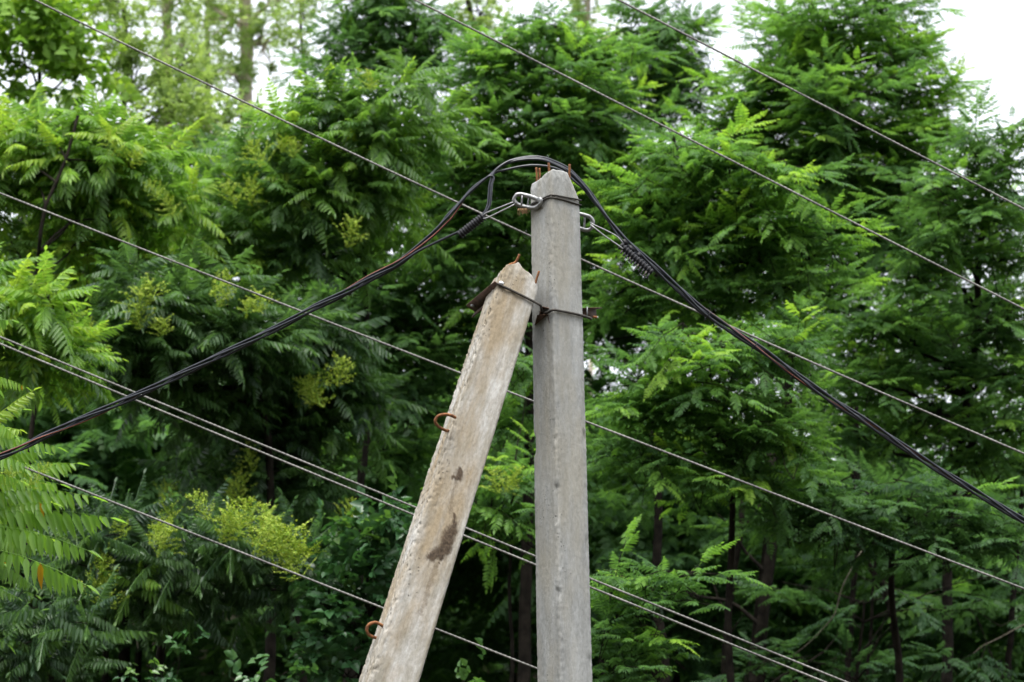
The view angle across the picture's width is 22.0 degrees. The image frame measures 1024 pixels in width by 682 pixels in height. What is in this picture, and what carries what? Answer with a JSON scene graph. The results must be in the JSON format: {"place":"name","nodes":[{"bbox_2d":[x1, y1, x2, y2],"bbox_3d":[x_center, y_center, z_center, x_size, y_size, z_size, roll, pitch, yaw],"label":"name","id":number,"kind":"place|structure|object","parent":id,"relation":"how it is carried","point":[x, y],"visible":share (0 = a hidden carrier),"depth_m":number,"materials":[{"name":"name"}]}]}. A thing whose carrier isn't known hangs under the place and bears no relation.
{"place":"outdoors","nodes":[
{"label":"outdoors","id":0,"kind":"place"},
{"bbox_2d":[25,467,536,668],"bbox_3d":[-0.401,1.465,13.391,10.172,4.150,0.096,-2,-15,6],"label":"overhead wire","id":1,"kind":"object","parent":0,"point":[284,569],"visible":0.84,"depth_m":13.62,"materials":[{"name":"metal"}]},
{"bbox_2d":[0,343,825,681],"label":"overhead wire","id":2,"kind":"object","parent":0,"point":[404,511],"visible":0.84,"depth_m":13.60,"materials":[{"name":"metal"}]},
{"bbox_2d":[0,336,847,681],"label":"overhead wire","id":3,"kind":"object","parent":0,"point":[414,506],"visible":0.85,"depth_m":13.63,"materials":[{"name":"metal"}]},
{"bbox_2d":[0,551,1004,681],"bbox_3d":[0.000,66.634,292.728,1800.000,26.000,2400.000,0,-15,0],"label":"ground","id":4,"kind":"structure","parent":0,"point":[212,672],"depth_m":41.97,"materials":[{"name":"green plant"}]},
{"bbox_2d":[0,298,127,653],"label":"ailanthus tree","id":5,"kind":"object","parent":4,"relation":"on","point":[29,509],"visible":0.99,"depth_m":13.99,"materials":[{"name":"green plant"}]},
{"bbox_2d":[0,242,129,433],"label":"ailanthus tree","id":6,"kind":"object","parent":4,"relation":"on","point":[49,329],"visible":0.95,"depth_m":18.34,"materials":[{"name":"green plant"}]},
{"bbox_2d":[0,0,143,679],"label":"maple tree","id":7,"kind":"object","parent":4,"relation":"on","point":[48,40],"visible":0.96,"depth_m":26.91,"materials":[{"name":"green plant"}]},
{"bbox_2d":[0,550,156,681],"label":"ailanthus tree","id":8,"kind":"object","parent":4,"relation":"on","point":[26,637],"visible":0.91,"depth_m":17.08,"materials":[{"name":"green plant"}]},
{"bbox_2d":[0,365,220,681],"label":"woodland tree","id":9,"kind":"object","parent":4,"relation":"on","point":[105,677],"visible":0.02,"depth_m":26.53,"materials":[{"name":"green plant"}]},
{"bbox_2d":[0,74,230,680],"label":"forked tree","id":10,"kind":"object","parent":4,"relation":"on","point":[94,177],"visible":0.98,"depth_m":20.45,"materials":[{"name":"green plant"}]},
{"bbox_2d":[0,0,267,681],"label":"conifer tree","id":11,"kind":"object","parent":4,"relation":"on","point":[174,103],"visible":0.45,"depth_m":29.98,"materials":[{"name":"green plant"}]},
{"bbox_2d":[1,119,280,681],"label":"woodland tree","id":12,"kind":"object","parent":4,"relation":"on","point":[138,661],"visible":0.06,"depth_m":27.79,"materials":[{"name":"green plant"}]},
{"bbox_2d":[112,624,209,681],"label":"vine sprig","id":13,"kind":"object","parent":4,"relation":"on","point":[171,677],"visible":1,"depth_m":16.51,"materials":[{"name":"green plant"}]},
{"bbox_2d":[3,468,351,677],"bbox_3d":[-2.173,3.251,17.496,2.217,4.897,1.999,-6,-16,21],"label":"panicle tree","id":14,"kind":"object","parent":4,"relation":"on","point":[173,586],"visible":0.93,"depth_m":17.75,"materials":[{"name":"green plant"}]},
{"bbox_2d":[133,0,221,681],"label":"poplar tree","id":15,"kind":"object","parent":4,"relation":"on","point":[167,7],"visible":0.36,"depth_m":37.85,"materials":[{"name":"green plant"}]},
{"bbox_2d":[58,227,346,681],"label":"panicle tree","id":16,"kind":"object","parent":4,"relation":"on","point":[158,338],"visible":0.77,"depth_m":20.02,"materials":[{"name":"green plant"}]},
{"bbox_2d":[172,0,252,674],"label":"poplar tree","id":17,"kind":"object","parent":4,"relation":"on","point":[214,45],"visible":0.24,"depth_m":39.87,"materials":[{"name":"green plant"}]},
{"bbox_2d":[189,0,296,680],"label":"poplar tree","id":18,"kind":"object","parent":4,"relation":"on","point":[249,24],"visible":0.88,"depth_m":37.99,"materials":[{"name":"green plant"}]},
{"bbox_2d":[224,649,318,681],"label":"vine sprig","id":19,"kind":"object","parent":4,"relation":"on","point":[232,655],"visible":1,"depth_m":16.36,"materials":[{"name":"green plant"}]},
{"bbox_2d":[131,278,435,681],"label":"panicle tree","id":20,"kind":"object","parent":4,"relation":"on","point":[328,401],"visible":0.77,"depth_m":20.93,"materials":[{"name":"green plant"}]},
{"bbox_2d":[268,0,336,673],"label":"poplar tree","id":21,"kind":"object","parent":4,"relation":"on","point":[302,6],"visible":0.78,"depth_m":35.92,"materials":[{"name":"green plant"}]},
{"bbox_2d":[145,46,501,681],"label":"ailanthus tree","id":22,"kind":"object","parent":4,"relation":"on","point":[286,204],"visible":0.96,"depth_m":21.37,"materials":[{"name":"green plant"}]},
{"bbox_2d":[279,464,417,681],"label":"vine shrub","id":23,"kind":"object","parent":4,"relation":"on","point":[361,553],"visible":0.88,"depth_m":17.43,"materials":[{"name":"green plant"}]},
{"bbox_2d":[204,92,497,633],"bbox_3d":[-1.867,1.456,27.210,4.013,8.237,2.988,-6,-16,21],"label":"woodland tree","id":24,"kind":"object","parent":4,"relation":"on","point":[328,255],"visible":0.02,"depth_m":27.68,"materials":[{"name":"green plant"}]},
{"bbox_2d":[264,0,497,620],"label":"locust tree","id":25,"kind":"object","parent":4,"relation":"on","point":[378,24],"visible":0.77,"depth_m":26.78,"materials":[{"name":"green plant"}]},
{"bbox_2d":[263,210,529,678],"bbox_3d":[-1.077,2.333,22.938,2.538,7.097,2.041,0,-15,0],"label":"locust tree","id":26,"kind":"object","parent":4,"relation":"on","point":[415,323],"visible":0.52,"depth_m":23.33,"materials":[{"name":"green plant"}]},
{"bbox_2d":[181,237,623,515],"bbox_3d":[-1.070,2.236,26.572,4.559,7.070,2.937,0,-15,0],"label":"woodland tree","id":27,"kind":"object","parent":4,"relation":"on","point":[521,350],"visible":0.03,"depth_m":26.66,"materials":[{"name":"green plant"}]},
{"bbox_2d":[359,254,539,681],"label":"brace pole","id":28,"kind":"object","parent":4,"relation":"on","point":[402,639],"visible":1,"depth_m":10.90,"materials":[{"name":"beige concrete"}]},
{"bbox_2d":[1,584,915,681],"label":"undergrowth","id":29,"kind":"object","parent":4,"relation":"on","point":[502,669],"visible":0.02,"depth_m":40.88,"materials":[{"name":"green plant"}]},
{"bbox_2d":[455,637,485,681],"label":"vine sprig","id":30,"kind":"object","parent":4,"relation":"on","point":[462,673],"visible":0.97,"depth_m":16.23,"materials":[{"name":"green plant"}]},
{"bbox_2d":[442,0,521,681],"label":"poplar tree","id":31,"kind":"object","parent":4,"relation":"on","point":[480,18],"visible":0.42,"depth_m":36.02,"materials":[{"name":"green plant"}]},
{"bbox_2d":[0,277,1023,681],"bbox_3d":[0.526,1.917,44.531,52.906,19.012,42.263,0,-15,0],"label":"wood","id":32,"kind":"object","parent":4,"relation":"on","point":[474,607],"visible":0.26,"depth_m":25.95,"materials":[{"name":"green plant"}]},
{"bbox_2d":[421,323,602,681],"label":"locust sapling","id":33,"kind":"object","parent":4,"relation":"on","point":[518,482],"visible":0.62,"depth_m":19.11,"materials":[{"name":"green plant"}]},
{"bbox_2d":[383,119,688,376],"bbox_3d":[0.408,1.658,27.506,3.827,8.245,2.790,0,-15,0],"label":"woodland tree","id":34,"kind":"object","parent":4,"relation":"on","point":[586,283],"visible":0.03,"depth_m":27.56,"materials":[{"name":"green plant"}]},
{"bbox_2d":[394,0,700,681],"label":"locust tree","id":35,"kind":"object","parent":4,"relation":"on","point":[567,113],"visible":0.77,"depth_m":23.20,"materials":[{"name":"green plant"}]},
{"bbox_2d":[531,162,591,681],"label":"utility pole","id":36,"kind":"object","parent":4,"relation":"on","point":[563,621],"visible":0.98,"depth_m":11.31,"materials":[{"name":"grey concrete"}]},
{"bbox_2d":[512,192,542,209],"bbox_3d":[0.077,-0.621,11.632,0.165,0.085,0.057,-9,-18,32],"label":"hook link","id":37,"kind":"object","parent":36,"relation":"attached to","point":[532,197],"visible":1,"depth_m":11.64,"materials":[{"name":"metal"}]},
{"bbox_2d":[457,201,515,237],"bbox_3d":[-0.106,-0.538,11.709,0.291,0.143,0.055,-6,-16,23],"label":"anchor clamp","id":38,"kind":"object","parent":37,"relation":"attached to","point":[472,225],"visible":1,"depth_m":11.72,"materials":[{"name":"metal"}]},
{"bbox_2d":[0,155,1023,523],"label":"bundled cable","id":39,"kind":"object","parent":38,"relation":"attached to","point":[704,311],"visible":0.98,"depth_m":11.99,"materials":[{"name":"black rubber"}]},
{"bbox_2d":[518,208,529,215],"bbox_3d":[0.052,-0.571,11.660,0.056,0.050,0.050,0,-15,0],"label":"wooden wedge","id":40,"kind":"object","parent":37,"relation":"attached to","point":[523,210],"visible":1,"depth_m":11.64,"materials":[{"name":"brown wood"}]},
{"bbox_2d":[466,281,601,336],"bbox_3d":[0.148,-0.102,11.571,0.614,0.205,0.371,5,-16,-20],"label":"pole bracket","id":41,"kind":"object","parent":36,"relation":"attached to","point":[475,304],"visible":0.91,"depth_m":11.48,"materials":[{"name":"metal"}]},
{"bbox_2d":[529,194,581,205],"bbox_3d":[0.191,-0.607,11.665,0.178,0.030,0.178,10,-18,-34],"label":"wire band","id":42,"kind":"object","parent":36,"relation":"attached to","point":[545,198],"visible":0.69,"depth_m":11.59,"materials":[{"name":"metal"}]},
{"bbox_2d":[580,212,594,231],"bbox_3d":[0.319,-0.531,11.740,0.100,0.087,0.043,0,-15,0],"label":"hook link","id":43,"kind":"object","parent":36,"relation":"attached to","point":[592,220],"visible":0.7,"depth_m":11.73,"materials":[{"name":"metal"}]},
{"bbox_2d":[590,222,652,278],"bbox_3d":[0.489,-0.401,11.720,0.286,0.263,0.060,4,-15,-13],"label":"anchor clamp","id":44,"kind":"object","parent":43,"relation":"attached to","point":[629,251],"visible":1,"depth_m":11.71,"materials":[{"name":"metal"}]},
{"bbox_2d":[564,0,622,394],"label":"poplar tree","id":45,"kind":"object","parent":4,"relation":"on","point":[577,5],"visible":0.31,"depth_m":40.00,"materials":[{"name":"green plant"}]},
{"bbox_2d":[596,0,755,681],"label":"locust tree","id":46,"kind":"object","parent":4,"relation":"on","point":[668,39],"visible":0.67,"depth_m":25.82,"materials":[{"name":"green plant"}]},
{"bbox_2d":[589,514,771,681],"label":"locust sapling","id":47,"kind":"object","parent":4,"relation":"on","point":[630,584],"visible":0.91,"depth_m":16.42,"materials":[{"name":"green plant"}]},
{"bbox_2d":[530,118,864,681],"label":"woodland tree","id":48,"kind":"object","parent":4,"relation":"on","point":[621,338],"visible":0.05,"depth_m":26.97,"materials":[{"name":"green plant"}]},
{"bbox_2d":[584,291,851,681],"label":"locust tree","id":49,"kind":"object","parent":4,"relation":"on","point":[748,443],"visible":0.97,"depth_m":18.38,"materials":[{"name":"green plant"}]},
{"bbox_2d":[571,99,898,681],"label":"locust tree","id":50,"kind":"object","parent":4,"relation":"on","point":[765,244],"visible":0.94,"depth_m":19.76,"materials":[{"name":"green plant"}]},
{"bbox_2d":[692,382,805,681],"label":"bare tree","id":51,"kind":"object","parent":4,"relation":"on","point":[737,552],"visible":0.19,"depth_m":23.99,"materials":[{"name":"brown plant"}]},
{"bbox_2d":[671,369,875,681],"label":"bare tree","id":52,"kind":"object","parent":4,"relation":"on","point":[760,622],"visible":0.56,"depth_m":21.97,"materials":[{"name":"brown plant"}]},
{"bbox_2d":[687,153,957,681],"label":"woodland tree","id":53,"kind":"object","parent":4,"relation":"on","point":[860,308],"visible":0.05,"depth_m":28.64,"materials":[{"name":"green plant"}]},
{"bbox_2d":[659,0,993,681],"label":"locust tree","id":54,"kind":"object","parent":4,"relation":"on","point":[828,50],"visible":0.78,"depth_m":23.86,"materials":[{"name":"green plant"}]},
{"bbox_2d":[805,393,899,681],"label":"bare tree","id":55,"kind":"object","parent":4,"relation":"on","point":[848,661],"visible":0.36,"depth_m":23.02,"materials":[{"name":"brown plant"}]},
{"bbox_2d":[689,417,1023,681],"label":"locust tree","id":56,"kind":"object","parent":4,"relation":"on","point":[863,508],"visible":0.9,"depth_m":18.91,"materials":[{"name":"green plant"}]},
{"bbox_2d":[691,556,1023,681],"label":"locust sapling","id":57,"kind":"object","parent":4,"relation":"on","point":[964,666],"visible":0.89,"depth_m":21.52,"materials":[{"name":"green plant"}]},
{"bbox_2d":[793,551,861,655],"bbox_3d":[2.469,2.037,20.518,0.592,0.810,0.049,-6,-16,21],"label":"dead twig","id":58,"kind":"object","parent":57,"relation":"attached to","point":[835,610],"visible":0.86,"depth_m":20.50,"materials":[{"name":"brown wood"}]},
{"bbox_2d":[973,624,1023,653],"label":"dead twig","id":59,"kind":"object","parent":57,"relation":"attached to","point":[999,637],"visible":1,"depth_m":20.50,"materials":[{"name":"grey wood"}]},
{"bbox_2d":[822,400,907,681],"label":"bare tree","id":60,"kind":"object","parent":4,"relation":"on","point":[871,621],"visible":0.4,"depth_m":23.50,"materials":[{"name":"brown plant"}]},
{"bbox_2d":[850,406,926,679],"bbox_3d":[3.547,3.248,23.787,0.847,5.418,0.714,-7,-17,24],"label":"bare tree","id":61,"kind":"object","parent":4,"relation":"on","point":[884,592],"visible":0.23,"depth_m":24.00,"materials":[{"name":"brown plant"}]},
{"bbox_2d":[790,82,1023,681],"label":"locust tree","id":62,"kind":"object","parent":4,"relation":"on","point":[959,374],"visible":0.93,"depth_m":22.05,"materials":[{"name":"green plant"}]},
{"bbox_2d":[794,168,1023,519],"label":"woodland tree","id":63,"kind":"object","parent":4,"relation":"on","point":[883,270],"visible":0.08,"depth_m":28.80,"materials":[{"name":"green plant"}]},
{"bbox_2d":[971,462,1023,681],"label":"bare tree","id":64,"kind":"object","parent":4,"relation":"on","point":[1008,652],"visible":0.48,"depth_m":23.02,"materials":[{"name":"brown plant"}]},
{"bbox_2d":[0,192,1023,589],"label":"overhead wire","id":65,"kind":"object","parent":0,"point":[514,394],"visible":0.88,"depth_m":13.58,"materials":[{"name":"metal"}]},
{"bbox_2d":[0,0,1023,465],"label":"sky","id":66,"kind":"structure","parent":0,"point":[991,37],"materials":[{"name":"white"}]},
{"bbox_2d":[34,0,1023,453],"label":"overhead wire","id":67,"kind":"object","parent":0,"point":[516,228],"visible":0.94,"depth_m":13.66,"materials":[{"name":"metal"}]},
{"bbox_2d":[414,0,1023,309],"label":"overhead wire","id":68,"kind":"object","parent":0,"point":[727,158],"visible":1,"depth_m":13.63,"materials":[{"name":"metal"}]},
{"bbox_2d":[617,0,1023,209],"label":"overhead wire","id":69,"kind":"object","parent":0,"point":[825,106],"visible":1,"depth_m":13.73,"materials":[{"name":"metal"}]}
]}

